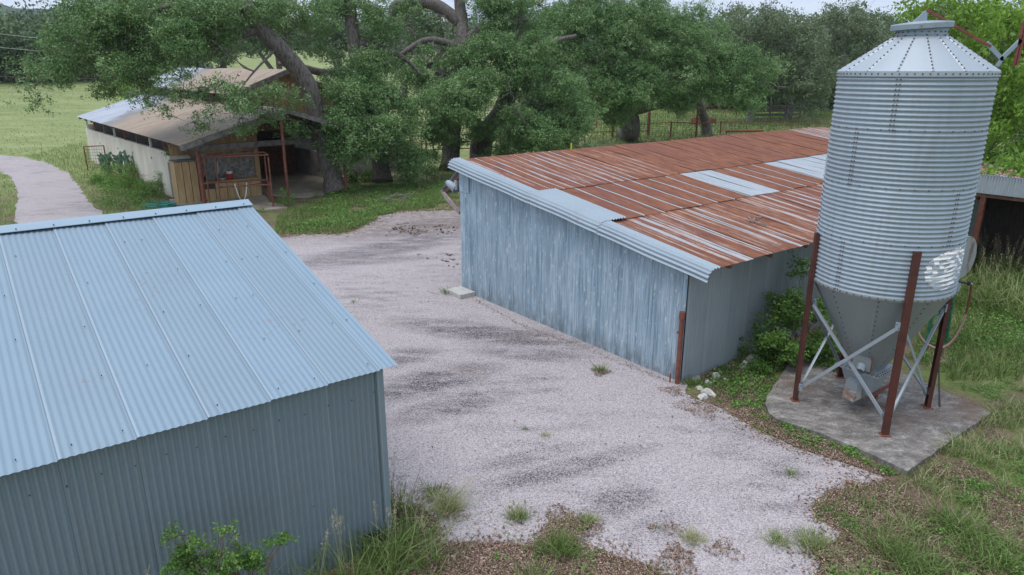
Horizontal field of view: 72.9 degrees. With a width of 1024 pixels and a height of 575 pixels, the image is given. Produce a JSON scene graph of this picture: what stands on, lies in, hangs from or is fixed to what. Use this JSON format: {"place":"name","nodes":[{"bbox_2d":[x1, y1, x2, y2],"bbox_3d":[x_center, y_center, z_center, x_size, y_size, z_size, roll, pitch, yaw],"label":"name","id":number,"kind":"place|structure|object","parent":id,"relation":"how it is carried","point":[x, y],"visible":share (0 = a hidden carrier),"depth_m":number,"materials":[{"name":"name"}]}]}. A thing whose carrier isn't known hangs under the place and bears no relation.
{"place":"outdoors","nodes":[
{"label":"outdoors","id":0,"kind":"place"},
{"bbox_2d":[0,155,102,223],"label":"gravel driveway","id":1,"kind":"structure","parent":0,"point":[46,191],"depth_m":32.91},
{"bbox_2d":[0,4,538,29],"bbox_3d":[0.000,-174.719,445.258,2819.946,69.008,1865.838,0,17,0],"label":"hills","id":2,"kind":"structure","parent":0,"point":[4,7],"depth_m":638.44,"materials":[{"name":"green plant"}]},
{"bbox_2d":[0,0,1019,22],"label":"sky","id":3,"kind":"structure","parent":0,"point":[811,6],"materials":[{"name":"white"}]},
{"bbox_2d":[0,50,1023,574],"bbox_3d":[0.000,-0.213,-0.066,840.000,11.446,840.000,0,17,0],"label":"ground","id":4,"kind":"structure","parent":0,"point":[88,102],"depth_m":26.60,"materials":[{"name":"green plant"}]},
{"bbox_2d":[0,18,55,84],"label":"field oak","id":5,"kind":"object","parent":4,"relation":"on","point":[27,42],"visible":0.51,"depth_m":103.79,"materials":[{"name":"green plant"}]},
{"bbox_2d":[12,11,103,80],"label":"field oak","id":6,"kind":"object","parent":4,"relation":"on","point":[26,26],"visible":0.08,"depth_m":112.98,"materials":[{"name":"green plant"}]},
{"bbox_2d":[1,89,123,93],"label":"overhead wire","id":7,"kind":"object","parent":4,"relation":"on","point":[42,92],"visible":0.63,"depth_m":63.20,"materials":[{"name":"metal"}]},
{"bbox_2d":[0,76,140,86],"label":"field fence","id":8,"kind":"object","parent":4,"relation":"on","point":[45,77],"visible":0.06,"depth_m":103.69,"materials":[{"name":"metal"}]},
{"bbox_2d":[83,145,105,169],"bbox_3d":[-24.030,-7.481,40.041,1.244,1.450,0.081,0,17,2],"label":"wire panel","id":9,"kind":"object","parent":4,"relation":"on","point":[92,155],"visible":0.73,"depth_m":39.99,"materials":[{"name":"metal"}]},
{"bbox_2d":[97,150,134,174],"bbox_3d":[-20.471,-6.574,36.234,2.090,1.312,0.845,0,17,0],"label":"prickly pear","id":10,"kind":"object","parent":4,"relation":"on","point":[119,158],"visible":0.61,"depth_m":36.00,"materials":[{"name":"green plant"}]},
{"bbox_2d":[108,80,136,102],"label":"round shrub","id":11,"kind":"object","parent":4,"relation":"on","point":[130,88],"visible":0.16,"depth_m":70.47,"materials":[{"name":"green plant"}]},
{"bbox_2d":[83,156,164,199],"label":"weed bank","id":12,"kind":"structure","parent":4,"relation":"on","point":[130,179],"depth_m":33.41,"materials":[{"name":"green plant"}]},
{"bbox_2d":[123,87,140,98],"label":"dark shrub","id":13,"kind":"object","parent":4,"relation":"on","point":[131,92],"visible":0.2,"depth_m":69.51,"materials":[{"name":"green plant"}]},
{"bbox_2d":[0,0,345,194],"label":"leaning oak","id":14,"kind":"object","parent":4,"relation":"on","point":[180,30],"visible":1,"depth_m":27.50,"materials":[{"name":"green plant"}]},
{"bbox_2d":[142,200,207,208],"bbox_3d":[-14.197,-3.813,29.674,2.922,0.623,1.059,-11,21,-32],"label":"garden hose","id":15,"kind":"object","parent":4,"relation":"on","point":[166,204],"visible":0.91,"depth_m":29.21,"materials":[{"name":"green rubber"}]},
{"bbox_2d":[0,199,397,574],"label":"metal shed","id":16,"kind":"structure","parent":4,"relation":"on","point":[197,368],"depth_m":7.42,"materials":[{"name":"metal"}]},
{"bbox_2d":[159,519,298,574],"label":"yaupon shrub","id":17,"kind":"object","parent":4,"relation":"on","point":[186,554],"visible":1,"depth_m":6.26,"materials":[{"name":"green plant"}]},
{"bbox_2d":[207,37,263,67],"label":"field oak","id":18,"kind":"object","parent":4,"relation":"on","point":[224,65],"visible":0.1,"depth_m":131.47,"materials":[{"name":"green plant"}]},
{"bbox_2d":[77,68,399,210],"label":"barn","id":19,"kind":"structure","parent":4,"relation":"on","point":[116,128],"depth_m":33.24,"materials":[{"name":"beige metal"}]},
{"bbox_2d":[226,170,232,179],"bbox_3d":[-12.718,-5.080,31.233,0.276,0.405,0.276,0,17,0],"label":"water cooler","id":20,"kind":"object","parent":19,"relation":"on","point":[229,174],"visible":1,"depth_m":31.14,"materials":[{"name":"red plastic"}]},
{"bbox_2d":[203,151,273,206],"bbox_3d":[-11.473,-4.602,29.491,2.882,2.232,1.066,1,17,2],"label":"wash rack","id":21,"kind":"object","parent":19,"relation":"on","point":[269,187],"visible":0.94,"depth_m":29.16,"materials":[{"name":"brown metal"}]},
{"bbox_2d":[234,183,246,199],"bbox_3d":[-11.420,-3.970,29.310,0.538,0.873,0.064,-14,22,-38],"label":"rope","id":22,"kind":"object","parent":21,"relation":"hanging from","point":[238,194],"visible":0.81,"depth_m":29.32,"materials":[{"name":"white fabric"}]},
{"bbox_2d":[236,11,322,68],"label":"field oak","id":23,"kind":"object","parent":4,"relation":"on","point":[254,44],"visible":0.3,"depth_m":96.08,"materials":[{"name":"green plant"}]},
{"bbox_2d":[277,186,295,206],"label":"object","id":24,"kind":"object","parent":4,"relation":"on","point":[285,202],"visible":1,"depth_m":29.30,"materials":[{"name":"green plant"}]},
{"bbox_2d":[253,530,355,574],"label":"grass tuft","id":25,"kind":"object","parent":4,"relation":"on","point":[310,569],"visible":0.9,"depth_m":7.62,"materials":[{"name":"green plant"}]},
{"bbox_2d":[296,0,384,80],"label":"field oak","id":26,"kind":"object","parent":4,"relation":"on","point":[340,40],"visible":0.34,"depth_m":101.41,"materials":[{"name":"green plant"}]},
{"bbox_2d":[339,182,360,194],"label":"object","id":27,"kind":"object","parent":4,"relation":"on","point":[352,189],"visible":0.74,"depth_m":32.30,"materials":[{"name":"green plant"}]},
{"bbox_2d":[346,169,357,182],"bbox_3d":[-8.254,-5.696,35.542,0.728,0.728,0.140,-12,21,-33],"label":"wagon wheel","id":28,"kind":"object","parent":4,"relation":"on","point":[351,175],"visible":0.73,"depth_m":35.57,"materials":[{"name":"black wood"}]},
{"bbox_2d":[343,168,371,182],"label":"wall weeds","id":29,"kind":"object","parent":4,"relation":"on","point":[365,174],"depth_m":36.03,"materials":[{"name":"green plant"}]},
{"bbox_2d":[272,0,452,185],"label":"live oak","id":30,"kind":"object","parent":4,"relation":"on","point":[366,95],"visible":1,"depth_m":32.77,"materials":[{"name":"green plant"}]},
{"bbox_2d":[285,508,441,574],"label":"grass tuft","id":31,"kind":"object","parent":4,"relation":"on","point":[342,569],"visible":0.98,"depth_m":7.75,"materials":[{"name":"green plant"}]},
{"bbox_2d":[304,483,469,574],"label":"grass tuft","id":32,"kind":"object","parent":4,"relation":"on","point":[377,549],"visible":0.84,"depth_m":7.98,"materials":[{"name":"green plant"}]},
{"bbox_2d":[374,191,414,201],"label":"fallen twigs","id":33,"kind":"object","parent":4,"relation":"on","point":[395,195],"visible":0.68,"depth_m":30.63,"materials":[{"name":"wood"}]},
{"bbox_2d":[337,463,471,561],"bbox_3d":[-1.359,2.676,8.518,1.796,0.820,1.730,0,17,0],"label":"grass tuft","id":34,"kind":"object","parent":4,"relation":"on","point":[411,524],"visible":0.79,"depth_m":8.42,"materials":[{"name":"green plant"}]},
{"bbox_2d":[366,15,450,102],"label":"field oak","id":35,"kind":"object","parent":4,"relation":"on","point":[396,45],"visible":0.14,"depth_m":92.37,"materials":[{"name":"green plant"}]},
{"bbox_2d":[327,504,492,574],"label":"grass tuft","id":36,"kind":"object","parent":4,"relation":"on","point":[397,561],"visible":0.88,"depth_m":7.94,"materials":[{"name":"green plant"}]},
{"bbox_2d":[0,81,831,155],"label":"field grass","id":37,"kind":"structure","parent":4,"relation":"on","point":[653,139],"depth_m":67.10,"materials":[{"name":"green plant"}]},
{"bbox_2d":[397,159,453,193],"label":"tall weeds","id":38,"kind":"object","parent":4,"relation":"on","point":[435,173],"visible":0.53,"depth_m":35.64,"materials":[{"name":"green plant"}]},
{"bbox_2d":[388,452,463,546],"bbox_3d":[-1.403,2.596,8.612,1.594,0.916,1.907,0,17,0],"label":"grass tuft","id":39,"kind":"object","parent":4,"relation":"on","point":[399,504],"visible":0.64,"depth_m":8.98,"materials":[{"name":"green plant"}]},
{"bbox_2d":[396,8,471,89],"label":"field oak","id":40,"kind":"object","parent":4,"relation":"on","point":[429,25],"visible":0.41,"depth_m":85.52,"materials":[{"name":"green plant"}]},
{"bbox_2d":[388,498,512,574],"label":"grass tuft","id":41,"kind":"object","parent":4,"relation":"on","point":[434,555],"visible":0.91,"depth_m":8.09,"materials":[{"name":"green plant"}]},
{"bbox_2d":[386,0,538,170],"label":"live oak","id":42,"kind":"object","parent":4,"relation":"on","point":[447,134],"visible":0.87,"depth_m":38.08,"materials":[{"name":"green plant"}]},
{"bbox_2d":[410,128,585,150],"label":"bush","id":43,"kind":"object","parent":4,"relation":"on","point":[469,148],"visible":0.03,"depth_m":46.53,"materials":[{"name":"green plant"}]},
{"bbox_2d":[414,139,597,171],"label":"understorey","id":44,"kind":"object","parent":4,"relation":"on","point":[586,144],"visible":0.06,"depth_m":41.26,"materials":[{"name":"green plant"}]},
{"bbox_2d":[0,0,1022,111],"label":"wood","id":45,"kind":"object","parent":4,"relation":"on","point":[13,16],"visible":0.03,"depth_m":106.28,"materials":[{"name":"green plant"}]},
{"bbox_2d":[439,0,608,160],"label":"live oak","id":46,"kind":"object","parent":4,"relation":"on","point":[532,125],"visible":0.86,"depth_m":37.58,"materials":[{"name":"green plant"}]},
{"bbox_2d":[491,545,572,574],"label":"grass tuft","id":47,"kind":"object","parent":4,"relation":"on","point":[535,569],"visible":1,"depth_m":7.87,"materials":[{"name":"green plant"}]},
{"bbox_2d":[500,513,599,572],"bbox_3d":[0.563,3.049,8.267,1.066,0.238,1.007,-10,20,-29],"label":"grass tuft","id":48,"kind":"object","parent":4,"relation":"on","point":[559,547],"visible":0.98,"depth_m":8.28,"materials":[{"name":"green plant"}]},
{"bbox_2d":[282,210,884,574],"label":"gravel yard","id":49,"kind":"structure","parent":4,"relation":"on","point":[705,465],"depth_m":11.02,"materials":[{"name":"grey gravel"}]},
{"bbox_2d":[417,476,459,502],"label":"grass tuft","id":50,"kind":"object","parent":49,"relation":"on","point":[434,491],"visible":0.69,"depth_m":9.45,"materials":[{"name":"green plant"}]},
{"bbox_2d":[430,286,452,294],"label":"grass tuft","id":51,"kind":"object","parent":49,"relation":"on","point":[444,292],"visible":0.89,"depth_m":17.95,"materials":[{"name":"green plant"}]},
{"bbox_2d":[406,475,488,519],"bbox_3d":[-0.810,2.788,9.103,1.131,0.238,1.000,-5,18,-14],"label":"grass tuft","id":52,"kind":"object","parent":49,"relation":"on","point":[452,506],"visible":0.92,"depth_m":9.10,"materials":[{"name":"green plant"}]},
{"bbox_2d":[446,286,474,298],"bbox_3d":[-1.324,0.131,17.859,0.460,0.120,0.660,-13,22,-36],"label":"stepping block","id":53,"kind":"object","parent":49,"relation":"on","point":[460,292],"depth_m":17.74,"materials":[{"name":"concrete"}]},
{"bbox_2d":[498,496,544,523],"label":"grass tuft","id":54,"kind":"object","parent":49,"relation":"on","point":[517,516],"visible":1,"depth_m":8.92,"materials":[{"name":"green plant"}]},
{"bbox_2d":[537,430,554,437],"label":"grass tuft","id":55,"kind":"object","parent":49,"relation":"on","point":[545,434],"visible":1,"depth_m":10.96,"materials":[{"name":"green plant"}]},
{"bbox_2d":[573,506,601,526],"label":"grass tuft","id":56,"kind":"object","parent":49,"relation":"on","point":[592,518],"visible":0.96,"depth_m":8.84,"materials":[{"name":"green plant"}]},
{"bbox_2d":[587,360,611,373],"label":"grass tuft","id":57,"kind":"object","parent":49,"relation":"on","point":[601,369],"visible":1,"depth_m":13.28,"materials":[{"name":"green plant"}]},
{"bbox_2d":[669,311,685,383],"bbox_3d":[3.003,1.104,12.586,0.186,1.400,0.119,0,17,0],"label":"pipe bollard","id":58,"kind":"object","parent":49,"relation":"on","point":[682,314],"visible":1,"depth_m":12.54,"materials":[{"name":"brown metal"}]},
{"bbox_2d":[674,375,702,386],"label":"grass tuft","id":59,"kind":"object","parent":49,"relation":"on","point":[689,382],"visible":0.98,"depth_m":12.74,"materials":[{"name":"green plant"}]},
{"bbox_2d":[670,516,713,550],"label":"grass tuft","id":60,"kind":"object","parent":49,"relation":"on","point":[692,535],"visible":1,"depth_m":8.50,"materials":[{"name":"plant"}]},
{"bbox_2d":[753,526,795,550],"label":"grass tuft","id":61,"kind":"object","parent":49,"relation":"on","point":[779,537],"visible":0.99,"depth_m":8.48,"materials":[{"name":"green plant"}]},
{"bbox_2d":[783,463,800,475],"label":"grass tuft","id":62,"kind":"object","parent":49,"relation":"on","point":[789,471],"visible":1,"depth_m":9.89,"materials":[{"name":"green plant"}]},
{"bbox_2d":[770,518,851,565],"bbox_3d":[3.628,3.072,8.372,0.947,0.130,0.792,-8,19,-23],"label":"grass tuft","id":63,"kind":"object","parent":49,"relation":"on","point":[816,543],"visible":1,"depth_m":8.39,"materials":[{"name":"green plant"}]},
{"bbox_2d":[281,186,1023,574],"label":"leaf litter","id":64,"kind":"object","parent":4,"relation":"on","point":[599,564],"visible":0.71,"depth_m":8.67,"materials":[{"name":"brown plant"}]},
{"bbox_2d":[523,0,797,141],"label":"live oak","id":65,"kind":"object","parent":4,"relation":"on","point":[622,84],"visible":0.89,"depth_m":50.10,"materials":[{"name":"green plant"}]},
{"bbox_2d":[596,105,736,126],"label":"paddock fence","id":66,"kind":"object","parent":4,"relation":"on","point":[644,115],"visible":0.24,"depth_m":72.38,"materials":[{"name":"brown wood"}]},
{"bbox_2d":[654,27,727,135],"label":"live oak","id":67,"kind":"object","parent":4,"relation":"on","point":[706,128],"visible":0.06,"depth_m":58.95,"materials":[{"name":"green plant"}]},
{"bbox_2d":[697,393,708,400],"bbox_3d":[3.376,1.917,12.219,0.183,0.123,0.186,-2,17,-8],"label":"rock","id":68,"kind":"object","parent":4,"relation":"on","point":[702,396],"visible":0.99,"depth_m":12.16,"materials":[{"name":"stone"}]},
{"bbox_2d":[690,118,716,125],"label":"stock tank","id":69,"kind":"object","parent":4,"relation":"on","point":[693,120],"visible":0.22,"depth_m":68.45,"materials":[{"name":"brown metal"}]},
{"bbox_2d":[581,109,832,139],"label":"corral fence","id":70,"kind":"object","parent":4,"relation":"on","point":[648,128],"visible":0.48,"depth_m":60.53,"materials":[{"name":"metal"}]},
{"bbox_2d":[706,389,715,396],"bbox_3d":[3.553,1.876,12.362,0.140,0.116,0.247,-9,19,-27],"label":"rock","id":71,"kind":"object","parent":4,"relation":"on","point":[710,392],"visible":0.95,"depth_m":12.34,"materials":[{"name":"stone"}]},
{"bbox_2d":[712,372,719,377],"bbox_3d":[3.834,1.654,13.015,0.163,0.150,0.156,-8,19,-24],"label":"rock","id":72,"kind":"object","parent":4,"relation":"on","point":[713,375],"visible":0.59,"depth_m":12.99,"materials":[{"name":"stone"}]},
{"bbox_2d":[441,127,1023,381],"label":"long shed","id":73,"kind":"structure","parent":4,"relation":"on","point":[609,249],"depth_m":15.02,"materials":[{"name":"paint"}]},
{"bbox_2d":[445,180,458,192],"bbox_3d":[-1.525,-2.560,17.582,0.386,0.338,0.256,7,19,20],"label":"flood lamp","id":74,"kind":"object","parent":73,"relation":"attached to","point":[452,186],"visible":0.97,"depth_m":17.53,"materials":[{"name":"metal"}]},
{"bbox_2d":[748,216,766,225],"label":"fallen branch","id":75,"kind":"object","parent":73,"relation":"on","point":[756,221],"visible":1,"depth_m":14.53,"materials":[{"name":"wood"}]},
{"bbox_2d":[725,129,763,134],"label":"pipe trough","id":76,"kind":"object","parent":4,"relation":"on","point":[754,130],"visible":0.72,"depth_m":61.01,"materials":[{"name":"brown metal"}]},
{"bbox_2d":[734,336,757,362],"bbox_3d":[4.554,1.211,13.634,0.373,0.669,0.609,0,17,0],"label":"wall sprout","id":77,"kind":"object","parent":4,"relation":"on","point":[745,351],"depth_m":13.54,"materials":[{"name":"green plant"}]},
{"bbox_2d":[707,1,791,121],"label":"ash tree","id":78,"kind":"object","parent":4,"relation":"on","point":[737,14],"visible":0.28,"depth_m":65.84,"materials":[{"name":"green plant"}]},
{"bbox_2d":[746,354,760,362],"bbox_3d":[4.791,1.416,13.776,0.417,0.191,0.231,-8,19,-24],"label":"rock","id":79,"kind":"object","parent":4,"relation":"on","point":[749,356],"visible":0.26,"depth_m":13.68,"materials":[{"name":"stone"}]},
{"bbox_2d":[755,101,801,119],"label":"plank fence","id":80,"kind":"object","parent":4,"relation":"on","point":[769,110],"visible":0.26,"depth_m":72.90,"materials":[{"name":"grey wood"}]},
{"bbox_2d":[784,83,789,120],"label":"utility pole","id":81,"kind":"object","parent":4,"relation":"on","point":[786,110],"visible":0.31,"depth_m":70.18,"materials":[{"name":"grey wood"}]},
{"bbox_2d":[744,0,838,122],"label":"ash tree","id":82,"kind":"object","parent":4,"relation":"on","point":[799,47],"visible":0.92,"depth_m":66.09,"materials":[{"name":"green plant"}]},
{"bbox_2d":[743,250,840,378],"bbox_3d":[5.521,0.662,13.440,2.232,2.459,1.764,0,17,0],"label":"side shrub","id":83,"kind":"object","parent":4,"relation":"on","point":[787,316],"visible":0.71,"depth_m":13.34,"materials":[{"name":"green plant"}]},
{"bbox_2d":[794,0,901,104],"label":"ash tree","id":84,"kind":"object","parent":4,"relation":"on","point":[856,33],"visible":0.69,"depth_m":72.02,"materials":[{"name":"green plant"}]},
{"bbox_2d":[855,494,885,516],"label":"grass tuft","id":85,"kind":"object","parent":4,"relation":"on","point":[867,505],"visible":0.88,"depth_m":9.19,"materials":[{"name":"green plant"}]},
{"bbox_2d":[765,350,990,475],"bbox_3d":[5.994,1.974,12.098,3.574,0.130,3.410,-14,22,-38],"label":"concrete pad","id":86,"kind":"object","parent":4,"relation":"on","point":[823,407],"visible":0.63,"depth_m":11.41,"materials":[{"name":"grey concrete"}]},
{"bbox_2d":[790,8,1023,436],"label":"feed bin","id":87,"kind":"object","parent":86,"relation":"on","point":[910,123],"visible":1,"depth_m":10.05,"materials":[{"name":"metal"}]},
{"bbox_2d":[845,376,862,391],"bbox_3d":[5.728,1.578,11.570,0.210,0.220,0.210,-11,20,-31],"label":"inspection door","id":88,"kind":"structure","parent":87,"relation":"in","point":[852,383],"depth_m":11.52,"materials":[{"name":"metal"}]},
{"bbox_2d":[835,506,962,574],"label":"grass tuft","id":89,"kind":"object","parent":4,"relation":"on","point":[897,550],"visible":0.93,"depth_m":8.22,"materials":[{"name":"green plant"}]},
{"bbox_2d":[855,534,979,574],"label":"grass tuft","id":90,"kind":"object","parent":4,"relation":"on","point":[926,568],"visible":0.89,"depth_m":7.99,"materials":[{"name":"green plant"}]},
{"bbox_2d":[924,236,976,352],"bbox_3d":[8.577,0.011,14.360,0.850,2.434,1.220,-10,20,-29],"label":"fuel tank","id":91,"kind":"object","parent":4,"relation":"on","point":[969,254],"visible":0.27,"depth_m":13.79,"materials":[{"name":"grey metal"}]},
{"bbox_2d":[957,280,972,313],"bbox_3d":[8.366,0.192,12.865,0.435,0.700,0.129,-5,18,-14],"label":"fuel nozzle","id":92,"kind":"object","parent":91,"relation":"attached to","point":[969,283],"visible":0.83,"depth_m":12.77,"materials":[{"name":"grey metal"}]},
{"bbox_2d":[918,314,966,348],"bbox_3d":[8.247,0.814,13.377,0.760,0.806,0.106,9,20,28],"label":"fuel hose","id":93,"kind":"object","parent":92,"relation":"hanging from","point":[955,336],"visible":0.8,"depth_m":13.34,"materials":[{"name":"rubber"}]},
{"bbox_2d":[890,0,1023,177],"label":"pecan tree","id":94,"kind":"object","parent":4,"relation":"on","point":[995,23],"visible":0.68,"depth_m":22.91,"materials":[{"name":"green plant"}]},
{"bbox_2d":[902,484,1020,551],"bbox_3d":[5.686,2.916,8.706,1.474,0.250,1.438,0,17,0],"label":"grass tuft","id":95,"kind":"object","parent":4,"relation":"on","point":[948,518],"visible":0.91,"depth_m":8.72,"materials":[{"name":"green plant"}]},
{"bbox_2d":[936,517,1023,574],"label":"grass tuft","id":96,"kind":"object","parent":4,"relation":"on","point":[991,562],"visible":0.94,"depth_m":8.11,"materials":[{"name":"green plant"}]},
{"bbox_2d":[954,260,1023,323],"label":"grass tuft","id":97,"kind":"object","parent":4,"relation":"on","point":[964,295],"visible":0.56,"depth_m":16.72,"materials":[{"name":"green plant"}]},
{"bbox_2d":[955,275,1023,324],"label":"grass tuft","id":98,"kind":"object","parent":4,"relation":"on","point":[1007,305],"visible":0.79,"depth_m":16.18,"materials":[{"name":"green plant"}]},
{"bbox_2d":[956,262,1023,311],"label":"grass tuft","id":99,"kind":"object","parent":4,"relation":"on","point":[1004,289],"visible":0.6,"depth_m":17.01,"materials":[{"name":"green plant"}]},
{"bbox_2d":[959,246,1023,300],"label":"grass tuft","id":100,"kind":"object","parent":4,"relation":"on","point":[980,277],"visible":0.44,"depth_m":17.94,"materials":[{"name":"green plant"}]},
{"bbox_2d":[965,233,1019,277],"bbox_3d":[13.415,-0.860,19.243,3.288,1.188,3.559,0,17,0],"label":"grass tuft","id":101,"kind":"object","parent":4,"relation":"on","point":[978,264],"visible":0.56,"depth_m":19.32,"materials":[{"name":"green plant"}]},
{"bbox_2d":[965,248,1023,287],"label":"grass tuft","id":102,"kind":"object","parent":4,"relation":"on","point":[1015,277],"visible":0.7,"depth_m":18.25,"materials":[{"name":"green plant"}]},
{"bbox_2d":[967,174,1023,278],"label":"open lean to","id":103,"kind":"object","parent":4,"relation":"on","point":[1000,211],"visible":0.52,"depth_m":19.56,"materials":[{"name":"metal"}]},
{"bbox_2d":[972,233,1023,275],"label":"grass tuft","id":104,"kind":"object","parent":4,"relation":"on","point":[1005,263],"visible":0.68,"depth_m":19.23,"materials":[{"name":"green plant"}]},
{"bbox_2d":[973,228,1022,274],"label":"grass tuft","id":105,"kind":"object","parent":4,"relation":"on","point":[984,256],"visible":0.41,"depth_m":19.64,"materials":[{"name":"green plant"}]},
{"bbox_2d":[984,99,1023,154],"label":"shade tree","id":106,"kind":"object","parent":4,"relation":"on","point":[1008,137],"visible":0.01,"depth_m":30.40,"materials":[{"name":"green plant"}]},
{"bbox_2d":[938,310,940,406],"bbox_3d":[7.560,1.146,12.186,0.104,1.426,1.522,7,19,21],"label":"cable","id":107,"kind":"object","parent":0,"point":[939,378],"visible":0.44,"depth_m":12.25,"materials":[{"name":"black rubber"}]}
]}

